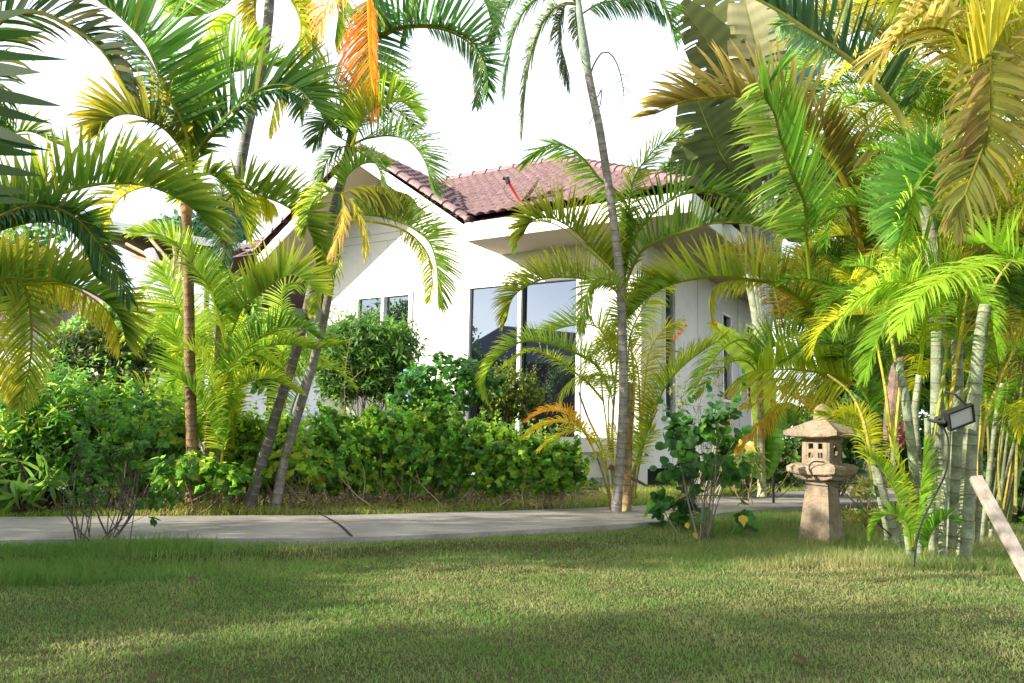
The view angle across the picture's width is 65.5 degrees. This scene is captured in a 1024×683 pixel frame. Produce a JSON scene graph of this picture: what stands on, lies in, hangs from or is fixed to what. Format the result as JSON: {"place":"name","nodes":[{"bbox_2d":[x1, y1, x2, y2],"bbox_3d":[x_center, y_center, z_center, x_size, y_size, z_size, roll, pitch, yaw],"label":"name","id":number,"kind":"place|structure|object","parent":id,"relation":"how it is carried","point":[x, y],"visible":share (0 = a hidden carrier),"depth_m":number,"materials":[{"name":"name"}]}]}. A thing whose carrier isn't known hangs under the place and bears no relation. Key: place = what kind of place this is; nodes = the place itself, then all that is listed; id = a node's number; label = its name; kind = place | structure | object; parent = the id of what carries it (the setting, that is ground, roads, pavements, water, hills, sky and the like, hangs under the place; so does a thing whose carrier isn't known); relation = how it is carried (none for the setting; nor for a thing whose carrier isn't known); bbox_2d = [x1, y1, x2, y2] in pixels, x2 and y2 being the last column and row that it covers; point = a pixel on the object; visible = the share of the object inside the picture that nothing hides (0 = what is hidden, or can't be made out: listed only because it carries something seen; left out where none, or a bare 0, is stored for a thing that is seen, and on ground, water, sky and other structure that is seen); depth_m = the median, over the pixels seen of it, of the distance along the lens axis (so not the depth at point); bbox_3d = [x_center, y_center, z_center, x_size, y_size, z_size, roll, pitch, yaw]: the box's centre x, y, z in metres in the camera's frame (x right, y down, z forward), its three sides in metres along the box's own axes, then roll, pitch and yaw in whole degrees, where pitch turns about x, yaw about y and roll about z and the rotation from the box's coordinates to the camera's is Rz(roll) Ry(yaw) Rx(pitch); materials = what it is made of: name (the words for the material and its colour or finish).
{"place":"outdoors","nodes":[
{"label":"outdoors","id":0,"kind":"place"},
{"bbox_2d":[403,369,421,400],"bbox_3d":[-1.221,0.576,9.780,0.234,0.460,0.240,1,-7,0],"label":"window","id":1,"kind":"structure","parent":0,"point":[410,375],"depth_m":9.70,"materials":[{"name":"blue plastic"}]},
{"bbox_2d":[0,477,910,545],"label":"path","id":2,"kind":"structure","parent":0,"point":[362,528],"depth_m":6.20,"materials":[{"name":"concrete"}]},
{"bbox_2d":[322,515,352,535],"bbox_3d":[-1.356,1.413,6.166,0.050,0.001,1.526,4,-7,-21],"label":"path joint","id":3,"kind":"object","parent":2,"relation":"on","point":[345,529],"visible":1,"depth_m":6.00,"materials":[{"name":"grey concrete"}]},
{"bbox_2d":[708,320,803,478],"bbox_3d":[2.715,0.688,9.165,1.112,1.795,0.464,2,-7,-7],"label":"heliconia","id":4,"kind":"object","parent":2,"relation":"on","point":[774,444],"visible":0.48,"depth_m":9.16,"materials":[{"name":"green plant"}]},
{"bbox_2d":[613,228,913,496],"bbox_3d":[2.474,0.189,8.399,3.011,2.953,1.652,1,-7,0],"label":"areca palm","id":5,"kind":"object","parent":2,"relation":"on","point":[763,357],"visible":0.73,"depth_m":8.20,"materials":[{"name":"green plant"}]},
{"bbox_2d":[772,474,774,502],"bbox_3d":[3.102,1.570,9.462,0.140,0.699,0.100,1,-7,0],"label":"post","id":6,"kind":"object","parent":2,"relation":"on","point":[773,490],"visible":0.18,"depth_m":9.43,"materials":[{"name":"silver metal"}]},
{"bbox_2d":[0,442,1023,682],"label":"ground","id":7,"kind":"structure","parent":0,"point":[261,672],"depth_m":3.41,"materials":[{"name":"green plant"}]},
{"bbox_2d":[0,440,71,516],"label":"leggy plant","id":8,"kind":"object","parent":7,"relation":"on","point":[15,492],"visible":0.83,"depth_m":6.52,"materials":[{"name":"green plant"}]},
{"bbox_2d":[0,223,84,425],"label":"background tree","id":9,"kind":"object","parent":7,"relation":"on","point":[44,239],"visible":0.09,"depth_m":25.74,"materials":[{"name":"green plant"}]},
{"bbox_2d":[0,310,127,505],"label":"shrub","id":10,"kind":"object","parent":7,"relation":"on","point":[53,399],"visible":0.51,"depth_m":6.73,"materials":[{"name":"green plant"}]},
{"bbox_2d":[0,399,144,516],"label":"shrub","id":11,"kind":"object","parent":7,"relation":"on","point":[61,458],"visible":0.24,"depth_m":6.80,"materials":[{"name":"green plant"}]},
{"bbox_2d":[0,288,167,412],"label":"bungalow","id":12,"kind":"object","parent":7,"relation":"on","point":[63,316],"depth_m":27.19,"materials":[{"name":"paint"}]},
{"bbox_2d":[60,300,162,363],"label":"background tree","id":13,"kind":"object","parent":7,"relation":"on","point":[72,321],"visible":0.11,"depth_m":19.37,"materials":[{"name":"green plant"}]},
{"bbox_2d":[31,360,199,543],"bbox_3d":[-2.609,0.749,5.410,0.960,1.256,0.757,-2,-8,25],"label":"shrub","id":14,"kind":"object","parent":7,"relation":"on","point":[131,458],"visible":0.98,"depth_m":5.33,"materials":[{"name":"green plant"}]},
{"bbox_2d":[0,0,235,417],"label":"areca palm","id":15,"kind":"object","parent":7,"relation":"on","point":[20,204],"visible":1,"depth_m":4.48,"materials":[{"name":"green plant"}]},
{"bbox_2d":[66,352,225,514],"bbox_3d":[-3.351,0.830,7.162,1.461,1.454,0.994,1,-7,0],"label":"shrub","id":16,"kind":"object","parent":7,"relation":"on","point":[177,443],"visible":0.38,"depth_m":7.05,"materials":[{"name":"green plant"}]},
{"bbox_2d":[145,673,158,679],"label":"fallen leaf","id":17,"kind":"object","parent":7,"relation":"on","point":[151,676],"visible":1,"depth_m":2.52,"materials":[{"name":"brown plant"}]},
{"bbox_2d":[125,319,208,393],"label":"background tree","id":18,"kind":"object","parent":7,"relation":"on","point":[156,353],"visible":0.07,"depth_m":14.62,"materials":[{"name":"green plant"}]},
{"bbox_2d":[37,196,323,429],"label":"bungalow","id":19,"kind":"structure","parent":7,"relation":"on","point":[142,248],"depth_m":18.80,"materials":[{"name":"paint"}]},
{"bbox_2d":[143,450,256,515],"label":"shrub","id":20,"kind":"object","parent":7,"relation":"on","point":[220,478],"visible":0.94,"depth_m":6.68,"materials":[{"name":"green plant"}]},
{"bbox_2d":[149,207,257,446],"bbox_3d":[-10.369,-0.672,26.715,3.729,8.969,3.175,1,-7,0],"label":"background tree","id":21,"kind":"object","parent":7,"relation":"on","point":[196,223],"visible":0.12,"depth_m":26.20,"materials":[{"name":"green plant"}]},
{"bbox_2d":[64,0,349,501],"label":"areca palm","id":22,"kind":"object","parent":7,"relation":"on","point":[194,86],"visible":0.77,"depth_m":6.72,"materials":[{"name":"green plant"}]},
{"bbox_2d":[181,288,266,453],"bbox_3d":[-5.210,0.652,14.320,1.463,3.576,1.100,5,-8,-31],"label":"background tree","id":23,"kind":"object","parent":7,"relation":"on","point":[256,302],"visible":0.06,"depth_m":14.46,"materials":[{"name":"green plant"}]},
{"bbox_2d":[110,218,357,510],"bbox_3d":[-2.779,0.351,7.359,2.641,2.465,2.616,2,-7,-7],"label":"areca palm","id":24,"kind":"object","parent":7,"relation":"on","point":[229,353],"visible":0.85,"depth_m":6.88,"materials":[{"name":"green plant"}]},
{"bbox_2d":[223,393,305,508],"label":"shrub","id":25,"kind":"object","parent":7,"relation":"on","point":[251,431],"visible":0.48,"depth_m":7.57,"materials":[{"name":"green plant"}]},
{"bbox_2d":[225,306,309,422],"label":"background tree","id":26,"kind":"object","parent":7,"relation":"on","point":[255,386],"visible":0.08,"depth_m":12.78,"materials":[{"name":"green plant"}]},
{"bbox_2d":[232,398,333,507],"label":"shrub","id":27,"kind":"object","parent":7,"relation":"on","point":[285,420],"visible":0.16,"depth_m":7.76,"materials":[{"name":"green plant"}]},
{"bbox_2d":[242,421,348,512],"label":"shrub","id":28,"kind":"object","parent":7,"relation":"on","point":[317,473],"visible":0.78,"depth_m":7.25,"materials":[{"name":"green plant"}]},
{"bbox_2d":[49,481,586,503],"bbox_3d":[-3.709,1.780,9.515,10.497,0.001,3.790,4,-7,-20],"label":"flower bed","id":29,"kind":"object","parent":7,"relation":"on","point":[301,496],"visible":0.09,"depth_m":9.22,"materials":[{"name":"brown soil"}]},
{"bbox_2d":[32,319,168,406],"bbox_3d":[-5.205,0.773,9.914,1.639,2.157,1.234,1,-7,0],"label":"round bush","id":30,"kind":"object","parent":29,"relation":"on","point":[83,339],"visible":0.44,"depth_m":9.83,"materials":[{"name":"green plant"}]},
{"bbox_2d":[153,0,358,460],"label":"tall palm","id":31,"kind":"object","parent":29,"relation":"on","point":[320,238],"visible":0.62,"depth_m":7.54,"materials":[{"name":"green plant"}]},
{"bbox_2d":[296,283,457,424],"bbox_3d":[-2.004,0.601,10.889,2.507,2.859,1.611,1,-7,0],"label":"round bush","id":32,"kind":"object","parent":29,"relation":"on","point":[376,365],"visible":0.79,"depth_m":10.73,"materials":[{"name":"green plant"}]},
{"bbox_2d":[395,386,486,504],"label":"shrub","id":33,"kind":"object","parent":29,"relation":"on","point":[437,420],"visible":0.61,"depth_m":8.45,"materials":[{"name":"green plant"}]},
{"bbox_2d":[385,350,506,498],"bbox_3d":[-0.777,0.974,9.159,1.414,1.750,0.835,1,-7,0],"label":"shrub","id":34,"kind":"object","parent":29,"relation":"on","point":[464,382],"visible":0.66,"depth_m":9.05,"materials":[{"name":"green plant"}]},
{"bbox_2d":[479,351,551,494],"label":"round bush","id":35,"kind":"object","parent":29,"relation":"on","point":[508,400],"visible":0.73,"depth_m":9.86,"materials":[{"name":"green plant"}]},
{"bbox_2d":[281,390,381,508],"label":"shrub","id":36,"kind":"object","parent":7,"relation":"on","point":[340,428],"visible":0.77,"depth_m":7.94,"materials":[{"name":"green plant"}]},
{"bbox_2d":[242,0,512,513],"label":"twin palm","id":37,"kind":"object","parent":7,"relation":"on","point":[366,90],"visible":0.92,"depth_m":6.79,"materials":[{"name":"green plant"}]},
{"bbox_2d":[336,389,450,505],"bbox_3d":[-1.353,1.101,8.298,1.453,1.263,0.840,1,-7,0],"label":"shrub","id":38,"kind":"object","parent":7,"relation":"on","point":[395,443],"visible":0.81,"depth_m":8.12,"materials":[{"name":"green plant"}]},
{"bbox_2d":[0,482,804,516],"bbox_3d":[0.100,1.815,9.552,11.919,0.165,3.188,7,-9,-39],"label":"bed grass","id":39,"kind":"structure","parent":7,"relation":"on","point":[421,506],"depth_m":7.57,"materials":[{"name":"green plant"}]},
{"bbox_2d":[441,408,543,508],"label":"shrub","id":40,"kind":"object","parent":7,"relation":"on","point":[486,444],"visible":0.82,"depth_m":8.23,"materials":[{"name":"green plant"}]},
{"bbox_2d":[232,140,803,487],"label":"house","id":41,"kind":"structure","parent":7,"relation":"on","point":[475,204],"depth_m":14.07,"materials":[{"name":"paint"}]},
{"bbox_2d":[355,290,412,339],"bbox_3d":[-2.468,-0.150,15.206,1.410,1.570,0.110,-3,-8,31],"label":"window","id":42,"kind":"structure","parent":41,"relation":"in","point":[402,299],"depth_m":15.21,"materials":[{"name":"white metal"}]},
{"bbox_2d":[462,275,580,436],"bbox_3d":[0.145,0.424,13.557,2.270,3.000,0.115,-3,-8,31],"label":"window","id":43,"kind":"structure","parent":41,"relation":"in","point":[534,303],"depth_m":13.55,"materials":[{"name":"glass"}]},
{"bbox_2d":[503,176,539,203],"bbox_3d":[0.193,-2.445,12.803,0.448,0.489,0.661,-5,-9,39],"label":"satellite dish","id":44,"kind":"object","parent":41,"relation":"on","point":[508,182],"visible":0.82,"depth_m":12.73,"materials":[{"name":"paint"}]},
{"bbox_2d":[662,287,676,420],"bbox_3d":[2.647,0.184,13.554,0.110,2.320,0.580,-3,-8,31],"label":"window","id":45,"kind":"structure","parent":41,"relation":"in","point":[667,309],"depth_m":13.67,"materials":[{"name":"black metal"}]},
{"bbox_2d":[720,312,732,402],"bbox_3d":[4.421,0.340,16.518,0.110,1.840,0.680,-3,-8,31],"label":"window","id":46,"kind":"structure","parent":41,"relation":"in","point":[723,315],"depth_m":16.64,"materials":[{"name":"white metal"}]},
{"bbox_2d":[744,324,752,402],"bbox_3d":[5.378,0.554,18.105,0.110,1.840,0.650,-3,-8,31],"label":"window","id":47,"kind":"structure","parent":41,"relation":"in","point":[751,329],"depth_m":18.13,"materials":[{"name":"black metal"}]},
{"bbox_2d":[485,416,609,509],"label":"shrub","id":48,"kind":"object","parent":7,"relation":"on","point":[557,468],"visible":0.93,"depth_m":8.05,"materials":[{"name":"green plant"}]},
{"bbox_2d":[478,0,687,512],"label":"tall palm","id":49,"kind":"object","parent":7,"relation":"on","point":[621,498],"visible":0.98,"depth_m":7.76,"materials":[{"name":"green plant"}]},
{"bbox_2d":[608,464,647,486],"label":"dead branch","id":50,"kind":"object","parent":49,"relation":"attached to","point":[611,467],"visible":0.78,"depth_m":7.89,"materials":[{"name":"brown plant"}]},
{"bbox_2d":[474,124,803,508],"bbox_3d":[1.188,-0.246,7.875,3.085,3.926,1.218,1,-7,0],"label":"areca palm","id":51,"kind":"object","parent":7,"relation":"on","point":[600,277],"visible":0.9,"depth_m":7.88,"materials":[{"name":"green plant"}]},
{"bbox_2d":[658,158,681,171],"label":"background tree","id":52,"kind":"object","parent":7,"relation":"on","point":[664,166],"visible":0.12,"depth_m":29.82,"materials":[{"name":"green plant"}]},
{"bbox_2d":[664,321,734,505],"bbox_3d":[2.129,0.812,8.975,0.875,2.145,0.673,1,-7,0],"label":"flowering shrub","id":53,"kind":"object","parent":7,"relation":"on","point":[700,446],"visible":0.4,"depth_m":8.93,"materials":[{"name":"green plant"}]},
{"bbox_2d":[643,368,761,543],"bbox_3d":[1.598,0.932,6.497,0.981,1.463,0.940,1,-7,0],"label":"hibiscus","id":54,"kind":"object","parent":7,"relation":"on","point":[685,438],"visible":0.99,"depth_m":6.64,"materials":[{"name":"green plant"}]},
{"bbox_2d":[719,444,770,504],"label":"fan plant","id":55,"kind":"object","parent":7,"relation":"on","point":[747,456],"visible":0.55,"depth_m":8.95,"materials":[{"name":"green plant"}]},
{"bbox_2d":[703,407,813,496],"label":"ground plant","id":56,"kind":"object","parent":7,"relation":"on","point":[788,453],"visible":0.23,"depth_m":10.37,"materials":[{"name":"green plant"}]},
{"bbox_2d":[668,0,855,441],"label":"travellers palm","id":57,"kind":"object","parent":7,"relation":"on","point":[707,143],"visible":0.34,"depth_m":11.73,"materials":[{"name":"green plant"}]},
{"bbox_2d":[791,654,806,662],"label":"fallen leaf","id":58,"kind":"object","parent":7,"relation":"on","point":[801,657],"visible":1,"depth_m":2.91,"materials":[{"name":"brown plant"}]},
{"bbox_2d":[783,404,858,544],"bbox_3d":[2.542,1.100,6.500,0.458,1.185,0.458,8,-9,-42],"label":"stone lantern","id":59,"kind":"object","parent":7,"relation":"on","point":[821,515],"visible":0.88,"depth_m":6.41,"materials":[{"name":"beige stone"}]},
{"bbox_2d":[791,461,902,547],"bbox_3d":[2.615,1.280,6.237,0.834,0.673,0.116,-2,-8,28],"label":"power cable","id":60,"kind":"object","parent":59,"relation":"attached to","point":[829,483],"visible":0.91,"depth_m":6.28,"materials":[{"name":"black rubber"}]},
{"bbox_2d":[627,0,1023,561],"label":"areca clump","id":61,"kind":"object","parent":7,"relation":"on","point":[947,187],"visible":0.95,"depth_m":6.18,"materials":[{"name":"green plant"}]},
{"bbox_2d":[885,410,905,451],"bbox_3d":[3.446,0.795,7.096,0.229,0.377,0.183,1,-7,0],"label":"seed cluster","id":62,"kind":"object","parent":61,"relation":"hanging from","point":[900,436],"visible":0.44,"depth_m":7.06,"materials":[{"name":"brown plant"}]},
{"bbox_2d":[883,343,908,440],"bbox_3d":[3.565,0.466,7.399,0.163,0.912,0.272,6,-8,-34],"label":"palm stump","id":63,"kind":"object","parent":61,"relation":"attached to","point":[892,389],"visible":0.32,"depth_m":7.36,"materials":[{"name":"brown plant"}]},
{"bbox_2d":[913,391,975,566],"bbox_3d":[2.659,0.840,5.052,0.777,1.072,0.226,5,-8,-31],"label":"floodlight","id":64,"kind":"object","parent":61,"relation":"attached to","point":[959,416],"visible":1,"depth_m":5.19,"materials":[{"name":"black metal"}]},
{"bbox_2d":[800,380,888,495],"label":"ground plant","id":65,"kind":"object","parent":7,"relation":"on","point":[848,448],"visible":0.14,"depth_m":10.85,"materials":[{"name":"green plant"}]},
{"bbox_2d":[798,355,890,484],"bbox_3d":[6.416,1.385,15.035,2.009,2.795,1.836,1,-7,0],"label":"background tree","id":66,"kind":"object","parent":7,"relation":"on","point":[841,396],"visible":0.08,"depth_m":14.63,"materials":[{"name":"green plant"}]},
{"bbox_2d":[800,245,923,477],"bbox_3d":[7.690,0.004,16.890,3.467,6.015,3.004,5,-8,-26],"label":"background tree","id":67,"kind":"object","parent":7,"relation":"on","point":[852,320],"depth_m":16.45,"materials":[{"name":"green plant"}]},
{"bbox_2d":[841,474,899,528],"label":"ground plant","id":68,"kind":"object","parent":7,"relation":"on","point":[863,484],"visible":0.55,"depth_m":7.56,"materials":[{"name":"green plant"}]},
{"bbox_2d":[877,384,994,498],"bbox_3d":[5.134,1.193,9.475,1.923,1.682,1.276,1,-7,0],"label":"ground plant","id":69,"kind":"object","parent":7,"relation":"on","point":[903,454],"visible":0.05,"depth_m":9.35,"materials":[{"name":"green plant"}]},
{"bbox_2d":[887,227,992,413],"bbox_3d":[8.806,-0.179,15.988,3.151,6.210,2.720,3,-7,-14],"label":"background tree","id":70,"kind":"object","parent":7,"relation":"on","point":[926,384],"visible":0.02,"depth_m":15.16,"materials":[{"name":"green plant"}]},
{"bbox_2d":[962,205,1023,415],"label":"background tree","id":71,"kind":"object","parent":7,"relation":"on","point":[1022,233],"visible":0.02,"depth_m":14.72,"materials":[{"name":"green plant"}]},
{"bbox_2d":[963,410,1023,526],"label":"ground plant","id":72,"kind":"object","parent":7,"relation":"on","point":[1019,516],"visible":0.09,"depth_m":8.00,"materials":[{"name":"green plant"}]},
{"bbox_2d":[969,475,1023,580],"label":"plank","id":73,"kind":"object","parent":7,"relation":"on","point":[1004,531],"visible":1,"depth_m":5.01,"materials":[{"name":"beige wood"}]},
{"bbox_2d":[0,506,1023,587],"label":"verge grass","id":74,"kind":"structure","parent":0,"point":[993,548],"depth_m":5.21,"materials":[{"name":"green plant"}]},
{"bbox_2d":[0,0,1023,446],"label":"sky","id":75,"kind":"structure","parent":0,"point":[488,138],"materials":[{"name":"white"}]}
]}

